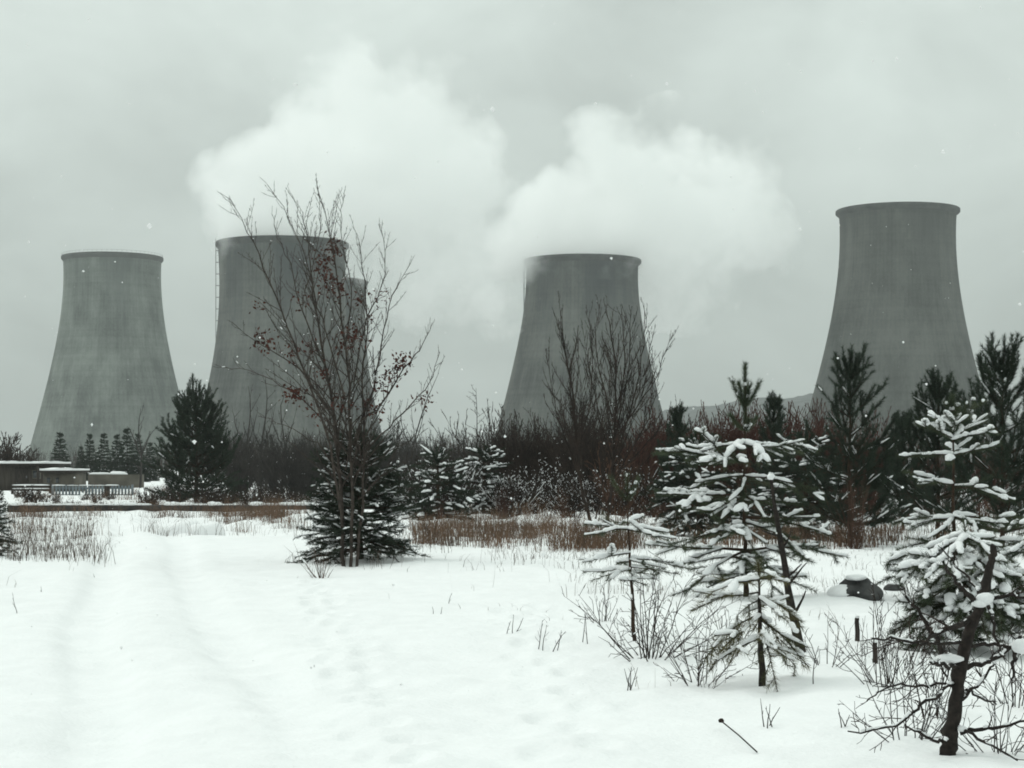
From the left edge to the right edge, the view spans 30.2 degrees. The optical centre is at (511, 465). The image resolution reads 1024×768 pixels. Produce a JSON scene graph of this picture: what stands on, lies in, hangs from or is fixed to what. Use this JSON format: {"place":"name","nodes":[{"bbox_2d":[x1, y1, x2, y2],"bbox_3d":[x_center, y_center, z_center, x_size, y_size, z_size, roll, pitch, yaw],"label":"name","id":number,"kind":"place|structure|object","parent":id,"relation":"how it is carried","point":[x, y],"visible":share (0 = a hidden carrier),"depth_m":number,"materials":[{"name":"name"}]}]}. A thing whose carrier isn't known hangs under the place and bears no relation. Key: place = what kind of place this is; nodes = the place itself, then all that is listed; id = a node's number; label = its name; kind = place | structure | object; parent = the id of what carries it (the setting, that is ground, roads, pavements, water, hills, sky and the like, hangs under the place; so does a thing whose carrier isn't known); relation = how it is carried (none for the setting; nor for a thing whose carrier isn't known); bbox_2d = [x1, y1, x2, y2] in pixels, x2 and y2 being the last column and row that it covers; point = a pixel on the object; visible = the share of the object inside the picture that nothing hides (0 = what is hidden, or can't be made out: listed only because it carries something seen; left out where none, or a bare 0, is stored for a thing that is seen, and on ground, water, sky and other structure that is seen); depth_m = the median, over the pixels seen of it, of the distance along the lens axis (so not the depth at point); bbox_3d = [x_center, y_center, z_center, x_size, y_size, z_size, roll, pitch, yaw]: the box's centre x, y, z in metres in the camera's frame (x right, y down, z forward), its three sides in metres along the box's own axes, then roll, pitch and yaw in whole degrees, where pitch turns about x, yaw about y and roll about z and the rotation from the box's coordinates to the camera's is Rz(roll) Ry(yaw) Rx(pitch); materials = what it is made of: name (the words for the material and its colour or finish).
{"place":"outdoors","nodes":[
{"label":"outdoors","id":0,"kind":"place"},
{"bbox_2d":[0,469,1023,767],"bbox_3d":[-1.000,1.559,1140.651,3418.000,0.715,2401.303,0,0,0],"label":"ground","id":1,"kind":"structure","parent":0,"point":[266,657],"depth_m":13.98,"materials":[{"name":"snow"}]},
{"bbox_2d":[0,489,22,555],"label":"spruce tree","id":2,"kind":"object","parent":1,"relation":"on","point":[3,528],"visible":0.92,"depth_m":30.86,"materials":[{"name":"green plant"}]},
{"bbox_2d":[0,431,26,460],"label":"bare shrub","id":3,"kind":"object","parent":1,"relation":"on","point":[4,456],"visible":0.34,"depth_m":132.19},
{"bbox_2d":[2,443,38,460],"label":"bare shrub","id":4,"kind":"object","parent":1,"relation":"on","point":[22,459],"visible":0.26,"depth_m":130.65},
{"bbox_2d":[11,484,50,493],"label":"rail fence","id":5,"kind":"object","parent":1,"relation":"on","point":[37,488],"visible":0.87,"depth_m":101.97,"materials":[{"name":"grey wood"}]},
{"bbox_2d":[0,461,70,490],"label":"shed","id":6,"kind":"structure","parent":1,"relation":"on","point":[18,472],"depth_m":118.25,"materials":[{"name":"grey wood"}]},
{"bbox_2d":[15,468,28,487],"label":"door","id":7,"kind":"structure","parent":6,"relation":"in","point":[21,474],"depth_m":118.21,"materials":[{"name":"grey wood"}]},
{"bbox_2d":[50,431,71,467],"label":"spruce tree","id":8,"kind":"object","parent":1,"relation":"on","point":[56,455],"visible":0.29,"depth_m":189.90,"materials":[{"name":"green plant"}]},
{"bbox_2d":[39,468,89,490],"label":"shed","id":9,"kind":"structure","parent":1,"relation":"on","point":[62,476],"depth_m":112.25,"materials":[{"name":"grey wood"}]},
{"bbox_2d":[81,433,102,480],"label":"spruce tree","id":10,"kind":"object","parent":1,"relation":"on","point":[95,464],"visible":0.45,"depth_m":187.58,"materials":[{"name":"green plant"}]},
{"bbox_2d":[51,484,133,494],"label":"picket fence","id":11,"kind":"object","parent":1,"relation":"on","point":[71,488],"visible":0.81,"depth_m":98.00,"materials":[{"name":"blue paint"}]},
{"bbox_2d":[95,433,112,471],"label":"spruce tree","id":12,"kind":"object","parent":1,"relation":"on","point":[105,461],"visible":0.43,"depth_m":193.91,"materials":[{"name":"green plant"}]},
{"bbox_2d":[27,249,190,468],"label":"cooling tower","id":13,"kind":"structure","parent":1,"relation":"on","point":[111,337],"depth_m":959.74,"materials":[{"name":"concrete"}]},
{"bbox_2d":[88,471,143,487],"bbox_3d":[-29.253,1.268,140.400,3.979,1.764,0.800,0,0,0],"label":"building","id":14,"kind":"structure","parent":1,"relation":"on","point":[121,478],"depth_m":140.00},
{"bbox_2d":[106,434,125,472],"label":"spruce tree","id":15,"kind":"object","parent":1,"relation":"on","point":[113,461],"visible":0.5,"depth_m":179.51,"materials":[{"name":"green plant"}]},
{"bbox_2d":[114,427,139,473],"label":"spruce tree","id":16,"kind":"object","parent":1,"relation":"on","point":[121,458],"visible":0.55,"depth_m":178.91,"materials":[{"name":"green plant"}]},
{"bbox_2d":[128,434,151,481],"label":"spruce tree","id":17,"kind":"object","parent":1,"relation":"on","point":[144,469],"visible":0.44,"depth_m":179.92,"materials":[{"name":"green plant"}]},
{"bbox_2d":[127,405,153,487],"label":"bare tree","id":18,"kind":"object","parent":1,"relation":"on","point":[140,470],"visible":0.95,"depth_m":136.33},
{"bbox_2d":[142,442,159,480],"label":"spruce tree","id":19,"kind":"object","parent":1,"relation":"on","point":[154,476],"visible":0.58,"depth_m":190.54,"materials":[{"name":"green plant"}]},
{"bbox_2d":[155,520,199,535],"bbox_3d":[-7.244,1.526,41.929,1.209,0.670,0.826,0,0,0],"label":"snow pile","id":20,"kind":"object","parent":1,"relation":"on","point":[181,526],"visible":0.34,"depth_m":41.63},
{"bbox_2d":[140,373,252,502],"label":"pine tree","id":21,"kind":"object","parent":1,"relation":"on","point":[192,422],"visible":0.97,"depth_m":81.45,"materials":[{"name":"green plant"}]},
{"bbox_2d":[7,501,393,511],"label":"pipeline","id":22,"kind":"object","parent":1,"relation":"on","point":[131,506],"visible":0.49,"depth_m":65.89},
{"bbox_2d":[188,522,225,535],"bbox_3d":[-6.669,1.524,41.276,0.801,0.612,0.661,0,0,-38],"label":"snow pile","id":23,"kind":"object","parent":1,"relation":"on","point":[211,528],"visible":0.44,"depth_m":41.04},
{"bbox_2d":[215,437,266,490],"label":"bare shrub","id":24,"kind":"object","parent":1,"relation":"on","point":[244,461],"visible":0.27,"depth_m":99.32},
{"bbox_2d":[221,431,266,494],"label":"bare shrub","id":25,"kind":"object","parent":1,"relation":"on","point":[241,468],"visible":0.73,"depth_m":91.82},
{"bbox_2d":[235,426,308,492],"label":"bare shrub","id":26,"kind":"object","parent":1,"relation":"on","point":[272,452],"visible":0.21,"depth_m":101.31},
{"bbox_2d":[255,424,298,495],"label":"bare shrub","id":27,"kind":"object","parent":1,"relation":"on","point":[269,475],"visible":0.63,"depth_m":90.59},
{"bbox_2d":[191,235,366,467],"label":"cooling tower","id":28,"kind":"structure","parent":1,"relation":"on","point":[241,277],"depth_m":728.98,"materials":[{"name":"concrete"}]},
{"bbox_2d":[253,430,328,496],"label":"bare shrub","id":29,"kind":"object","parent":1,"relation":"on","point":[285,468],"visible":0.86,"depth_m":88.99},
{"bbox_2d":[283,447,321,499],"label":"bare shrub","id":30,"kind":"object","parent":1,"relation":"on","point":[305,481],"visible":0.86,"depth_m":88.70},
{"bbox_2d":[302,545,338,577],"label":"dry shrub","id":31,"kind":"object","parent":1,"relation":"on","point":[317,568],"visible":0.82,"depth_m":25.65,"materials":[{"name":"brown plant"}]},
{"bbox_2d":[213,178,442,566],"bbox_3d":[-2.930,-1.362,28.288,3.258,6.020,2.410,0,0,-24],"label":"bare tree","id":32,"kind":"object","parent":1,"relation":"on","point":[366,407],"visible":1,"depth_m":28.08,"materials":[{"name":"grey plant"}]},
{"bbox_2d":[284,426,433,564],"bbox_3d":[-2.294,0.468,28.957,2.227,2.367,2.309,0,0,0],"label":"spruce tree","id":33,"kind":"object","parent":1,"relation":"on","point":[373,539],"visible":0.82,"depth_m":28.71,"materials":[{"name":"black plant"}]},
{"bbox_2d":[345,277,382,447],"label":"cooling tower","id":34,"kind":"structure","parent":1,"relation":"on","point":[360,311],"depth_m":894.72,"materials":[{"name":"concrete"}]},
{"bbox_2d":[342,424,420,480],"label":"bare shrub","id":35,"kind":"object","parent":1,"relation":"on","point":[383,464],"visible":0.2,"depth_m":88.32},
{"bbox_2d":[372,415,412,475],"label":"bare shrub","id":36,"kind":"object","parent":1,"relation":"on","point":[400,436],"visible":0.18,"depth_m":89.63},
{"bbox_2d":[395,453,435,515],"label":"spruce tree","id":37,"kind":"object","parent":1,"relation":"on","point":[410,488],"visible":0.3,"depth_m":53.00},
{"bbox_2d":[395,428,438,478],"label":"bare shrub","id":38,"kind":"object","parent":1,"relation":"on","point":[415,455],"visible":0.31,"depth_m":110.58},
{"bbox_2d":[394,354,444,467],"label":"bare tree","id":39,"kind":"object","parent":1,"relation":"on","point":[423,414],"visible":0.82,"depth_m":113.46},
{"bbox_2d":[401,444,479,521],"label":"spruce tree","id":40,"kind":"object","parent":1,"relation":"on","point":[436,457],"visible":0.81,"depth_m":48.70,"materials":[{"name":"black plant"}]},
{"bbox_2d":[410,447,487,513],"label":"bare shrub","id":41,"kind":"object","parent":1,"relation":"on","point":[465,478],"visible":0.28,"depth_m":51.13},
{"bbox_2d":[428,445,493,513],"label":"bare shrub","id":42,"kind":"object","parent":1,"relation":"on","point":[449,498],"visible":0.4,"depth_m":51.40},
{"bbox_2d":[446,444,515,515],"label":"spruce tree","id":43,"kind":"object","parent":1,"relation":"on","point":[483,501],"visible":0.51,"depth_m":54.84,"materials":[{"name":"green plant"}]},
{"bbox_2d":[428,400,540,509],"bbox_3d":[-0.820,-0.310,62.512,3.720,3.933,3.056,0,0,-27],"label":"bare shrub","id":44,"kind":"object","parent":1,"relation":"on","point":[498,444],"visible":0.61,"depth_m":62.53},
{"bbox_2d":[0,504,1018,688],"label":"dry weeds","id":45,"kind":"object","parent":1,"relation":"on","point":[51,555],"visible":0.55,"depth_m":32.26,"materials":[{"name":"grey plant"}]},
{"bbox_2d":[0,424,1019,487],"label":"distant wood","id":46,"kind":"object","parent":1,"relation":"on","point":[165,462],"visible":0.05,"depth_m":271.63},
{"bbox_2d":[476,469,545,515],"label":"bare shrub","id":47,"kind":"object","parent":1,"relation":"on","point":[514,498],"visible":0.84,"depth_m":51.08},
{"bbox_2d":[476,466,546,517],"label":"bare shrub","id":48,"kind":"object","parent":1,"relation":"on","point":[524,494],"visible":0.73,"depth_m":51.41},
{"bbox_2d":[4,482,1022,552],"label":"dry grass","id":49,"kind":"structure","parent":1,"relation":"on","point":[546,527],"depth_m":36.30,"materials":[{"name":"plant"}]},
{"bbox_2d":[489,409,552,491],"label":"bare shrub","id":50,"kind":"object","parent":1,"relation":"on","point":[514,438],"visible":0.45,"depth_m":63.27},
{"bbox_2d":[497,459,552,512],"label":"bare shrub","id":51,"kind":"object","parent":1,"relation":"on","point":[522,488],"visible":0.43,"depth_m":52.22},
{"bbox_2d":[516,453,564,513],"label":"bare shrub","id":52,"kind":"object","parent":1,"relation":"on","point":[540,469],"visible":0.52,"depth_m":56.60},
{"bbox_2d":[508,454,585,513],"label":"bare shrub","id":53,"kind":"object","parent":1,"relation":"on","point":[533,473],"visible":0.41,"depth_m":56.38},
{"bbox_2d":[505,412,595,508],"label":"bare shrub","id":54,"kind":"object","parent":1,"relation":"on","point":[534,464],"visible":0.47,"depth_m":62.67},
{"bbox_2d":[515,422,596,506],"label":"bare shrub","id":55,"kind":"object","parent":1,"relation":"on","point":[537,449],"visible":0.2,"depth_m":63.38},
{"bbox_2d":[530,462,586,514],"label":"bare shrub","id":56,"kind":"object","parent":1,"relation":"on","point":[576,485],"visible":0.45,"depth_m":52.76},
{"bbox_2d":[545,475,582,515],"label":"bare shrub","id":57,"kind":"object","parent":1,"relation":"on","point":[563,497],"visible":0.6,"depth_m":52.16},
{"bbox_2d":[547,486,582,517],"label":"dry shrub","id":58,"kind":"object","parent":1,"relation":"on","point":[562,509],"visible":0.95,"depth_m":49.43,"materials":[{"name":"brown plant"}]},
{"bbox_2d":[536,392,623,507],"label":"bare shrub","id":59,"kind":"object","parent":1,"relation":"on","point":[578,428],"visible":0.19,"depth_m":66.00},
{"bbox_2d":[496,254,664,446],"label":"cooling tower","id":60,"kind":"structure","parent":1,"relation":"on","point":[578,282],"depth_m":791.91,"materials":[{"name":"concrete"}]},
{"bbox_2d":[556,465,605,517],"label":"bare shrub","id":61,"kind":"object","parent":1,"relation":"on","point":[575,498],"visible":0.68,"depth_m":51.86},
{"bbox_2d":[546,397,629,511],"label":"bare shrub","id":62,"kind":"object","parent":1,"relation":"on","point":[588,458],"visible":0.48,"depth_m":58.77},
{"bbox_2d":[569,467,609,514],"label":"bare shrub","id":63,"kind":"object","parent":1,"relation":"on","point":[594,501],"visible":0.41,"depth_m":54.35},
{"bbox_2d":[576,579,619,622],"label":"dry shrub","id":64,"kind":"object","parent":1,"relation":"on","point":[606,615],"visible":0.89,"depth_m":16.91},
{"bbox_2d":[523,291,680,520],"bbox_3d":[1.956,-1.308,43.809,3.438,5.559,2.681,0,0,-20],"label":"bare tree","id":65,"kind":"object","parent":1,"relation":"on","point":[578,448],"visible":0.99,"depth_m":43.58,"materials":[{"name":"plant"}]},
{"bbox_2d":[584,436,658,515],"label":"dry shrub","id":66,"kind":"object","parent":1,"relation":"on","point":[619,502],"visible":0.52,"depth_m":50.15,"materials":[{"name":"brown plant"}]},
{"bbox_2d":[577,472,692,640],"bbox_3d":[0.978,0.787,15.156,0.958,1.518,0.821,0,0,0],"label":"pine tree","id":67,"kind":"object","parent":1,"relation":"on","point":[629,559],"visible":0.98,"depth_m":15.12,"materials":[{"name":"white plant"}]},
{"bbox_2d":[617,462,659,514],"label":"bare shrub","id":68,"kind":"object","parent":1,"relation":"on","point":[636,508],"visible":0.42,"depth_m":51.07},
{"bbox_2d":[625,466,665,517],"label":"dry shrub","id":69,"kind":"object","parent":1,"relation":"on","point":[650,497],"visible":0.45,"depth_m":49.98,"materials":[{"name":"brown plant"}]},
{"bbox_2d":[613,420,678,510],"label":"bare shrub","id":70,"kind":"object","parent":1,"relation":"on","point":[645,447],"visible":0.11,"depth_m":56.03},
{"bbox_2d":[610,392,693,514],"bbox_3d":[4.133,-0.288,55.304,2.538,3.673,3.477,0,0,-23],"label":"bare shrub","id":71,"kind":"object","parent":1,"relation":"on","point":[650,450],"visible":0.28,"depth_m":54.88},
{"bbox_2d":[561,551,745,661],"bbox_3d":[1.084,1.056,13.915,1.301,0.883,1.072,0,0,-20],"label":"dry shrub","id":72,"kind":"object","parent":1,"relation":"on","point":[652,636],"visible":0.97,"depth_m":13.82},
{"bbox_2d":[652,400,697,514],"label":"pine tree","id":73,"kind":"object","parent":1,"relation":"on","point":[676,420],"visible":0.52,"depth_m":48.42,"materials":[{"name":"green plant"}]},
{"bbox_2d":[642,606,756,688],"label":"dry shrub","id":74,"kind":"object","parent":1,"relation":"on","point":[698,669],"visible":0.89,"depth_m":12.62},
{"bbox_2d":[638,432,765,538],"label":"spruce tree","id":75,"kind":"object","parent":1,"relation":"on","point":[669,483],"visible":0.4,"depth_m":38.25,"materials":[{"name":"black plant"}]},
{"bbox_2d":[672,596,785,656],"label":"dry shrub","id":76,"kind":"object","parent":1,"relation":"on","point":[748,635],"visible":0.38,"depth_m":14.22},
{"bbox_2d":[681,397,789,504],"bbox_3d":[5.920,-0.143,50.415,3.002,3.421,2.583,0,0,29],"label":"bare shrub","id":77,"kind":"object","parent":1,"relation":"on","point":[728,425],"visible":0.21,"depth_m":50.57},
{"bbox_2d":[689,398,796,515],"bbox_3d":[6.392,-0.175,51.345,2.982,3.399,2.566,0,0,-6],"label":"bare shrub","id":78,"kind":"object","parent":1,"relation":"on","point":[754,432],"visible":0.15,"depth_m":50.79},
{"bbox_2d":[724,422,762,508],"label":"dry shrub","id":79,"kind":"object","parent":1,"relation":"on","point":[753,462],"visible":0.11,"depth_m":49.60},
{"bbox_2d":[642,361,851,597],"bbox_3d":[2.493,0.205,20.663,2.087,2.743,1.639,0,0,-22],"label":"pine tree","id":80,"kind":"object","parent":1,"relation":"on","point":[706,453],"visible":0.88,"depth_m":20.52,"materials":[{"name":"white plant"}]},
{"bbox_2d":[686,555,812,692],"bbox_3d":[1.552,1.074,12.352,0.820,1.018,0.895,0,0,0],"label":"pine tree","id":81,"kind":"object","parent":1,"relation":"on","point":[762,637],"visible":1,"depth_m":12.35,"materials":[{"name":"green plant"}]},
{"bbox_2d":[747,390,802,506],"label":"pine tree","id":82,"kind":"object","parent":1,"relation":"on","point":[774,405],"visible":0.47,"depth_m":45.91,"materials":[{"name":"green plant"}]},
{"bbox_2d":[760,473,806,651],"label":"dead sapling","id":83,"kind":"object","parent":1,"relation":"on","point":[781,546],"visible":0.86,"depth_m":14.16,"materials":[{"name":"wood"}]},
{"bbox_2d":[746,402,842,511],"bbox_3d":[7.536,-0.178,51.081,2.793,3.183,2.403,0,0,22],"label":"bare shrub","id":84,"kind":"object","parent":1,"relation":"on","point":[799,430],"visible":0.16,"depth_m":50.71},
{"bbox_2d":[746,424,856,540],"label":"spruce tree","id":85,"kind":"object","parent":1,"relation":"on","point":[765,493],"visible":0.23,"depth_m":36.94,"materials":[{"name":"green plant"}]},
{"bbox_2d":[760,398,848,511],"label":"bare shrub","id":86,"kind":"object","parent":1,"relation":"on","point":[814,416],"visible":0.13,"depth_m":52.59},
{"bbox_2d":[786,398,869,500],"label":"bare shrub","id":87,"kind":"object","parent":1,"relation":"on","point":[822,429],"visible":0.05,"depth_m":53.28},
{"bbox_2d":[792,619,870,666],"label":"dry shrub","id":88,"kind":"object","parent":1,"relation":"on","point":[826,647],"visible":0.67,"depth_m":13.08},
{"bbox_2d":[812,472,876,548],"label":"dry shrub","id":89,"kind":"object","parent":1,"relation":"on","point":[859,530],"visible":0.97,"depth_m":32.52,"materials":[{"name":"brown plant"}]},
{"bbox_2d":[786,343,914,544],"bbox_3d":[6.024,-0.333,34.118,2.323,3.835,2.385,0,0,18],"label":"pine tree","id":90,"kind":"object","parent":1,"relation":"on","point":[850,371],"visible":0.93,"depth_m":33.85,"materials":[{"name":"black plant"}]},
{"bbox_2d":[827,574,883,600],"bbox_3d":[3.676,1.345,20.450,0.588,0.358,0.560,0,0,0],"label":"boulder","id":91,"kind":"object","parent":1,"relation":"on","point":[851,585],"visible":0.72,"depth_m":20.26,"materials":[{"name":"stone"}]},
{"bbox_2d":[820,407,917,504],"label":"bare shrub","id":92,"kind":"object","parent":1,"relation":"on","point":[886,420],"visible":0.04,"depth_m":56.70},
{"bbox_2d":[819,579,962,685],"bbox_3d":[2.450,1.106,12.160,1.022,0.791,1.004,0,0,0],"label":"dry shrub","id":93,"kind":"object","parent":1,"relation":"on","point":[882,664],"visible":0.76,"depth_m":12.05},
{"bbox_2d":[803,202,993,469],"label":"cooling tower","id":94,"kind":"structure","parent":1,"relation":"on","point":[898,284],"depth_m":780.38,"materials":[{"name":"concrete"}]},
{"bbox_2d":[875,409,930,528],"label":"pine tree","id":95,"kind":"object","parent":1,"relation":"on","point":[881,490],"visible":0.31,"depth_m":41.16,"materials":[{"name":"green plant"}]},
{"bbox_2d":[839,610,987,743],"bbox_3d":[2.025,1.120,9.837,0.851,0.773,0.749,0,0,-39],"label":"dry shrub","id":96,"kind":"object","parent":1,"relation":"on","point":[903,699],"visible":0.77,"depth_m":9.78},
{"bbox_2d":[863,367,999,538],"bbox_3d":[8.035,-0.190,36.569,2.694,3.544,2.757,0,0,33],"label":"pine tree","id":97,"kind":"object","parent":1,"relation":"on","point":[930,441],"visible":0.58,"depth_m":36.49,"materials":[{"name":"green plant"}]},
{"bbox_2d":[848,542,1023,760],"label":"dead tree","id":98,"kind":"object","parent":1,"relation":"on","point":[951,727],"visible":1,"depth_m":9.34,"materials":[{"name":"wood"}]},
{"bbox_2d":[888,622,984,723],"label":"dry shrub","id":99,"kind":"object","parent":1,"relation":"on","point":[922,709],"visible":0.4,"depth_m":10.59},
{"bbox_2d":[876,392,1023,593],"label":"pine tree","id":100,"kind":"object","parent":1,"relation":"on","point":[951,415],"visible":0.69,"depth_m":20.27,"materials":[{"name":"white plant"}]},
{"bbox_2d":[881,518,1023,655],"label":"pine tree","id":101,"kind":"object","parent":1,"relation":"on","point":[946,599],"visible":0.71,"depth_m":14.61,"materials":[{"name":"white plant"}]},
{"bbox_2d":[913,658,1023,755],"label":"dry shrub","id":102,"kind":"object","parent":1,"relation":"on","point":[994,716],"visible":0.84,"depth_m":9.43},
{"bbox_2d":[914,331,1023,545],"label":"pine tree","id":103,"kind":"object","parent":1,"relation":"on","point":[991,369],"visible":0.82,"depth_m":30.98,"materials":[{"name":"green plant"}]},
{"bbox_2d":[915,616,1023,707],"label":"dry shrub","id":104,"kind":"object","parent":1,"relation":"on","point":[1014,682],"visible":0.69,"depth_m":11.11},
{"bbox_2d":[940,440,1005,515],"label":"bare shrub","id":105,"kind":"object","parent":1,"relation":"on","point":[982,503],"visible":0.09,"depth_m":50.86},
{"bbox_2d":[987,513,1023,620],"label":"pine tree","id":106,"kind":"object","parent":1,"relation":"on","point":[1015,550],"visible":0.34,"depth_m":15.89,"materials":[{"name":"green plant"}]},
{"bbox_2d":[0,2,1023,697],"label":"falling snow","id":107,"kind":"structure","parent":0,"point":[542,554],"depth_m":2.50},
{"bbox_2d":[0,0,1023,460],"label":"sky","id":108,"kind":"structure","parent":0,"point":[404,92],"materials":[{"name":"grey"}]},
{"bbox_2d":[662,393,1023,466],"bbox_3d":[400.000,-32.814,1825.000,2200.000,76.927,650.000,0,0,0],"label":"hills","id":109,"kind":"structure","parent":0,"point":[800,401],"depth_m":1699.51,"materials":[{"name":"grey plant"}]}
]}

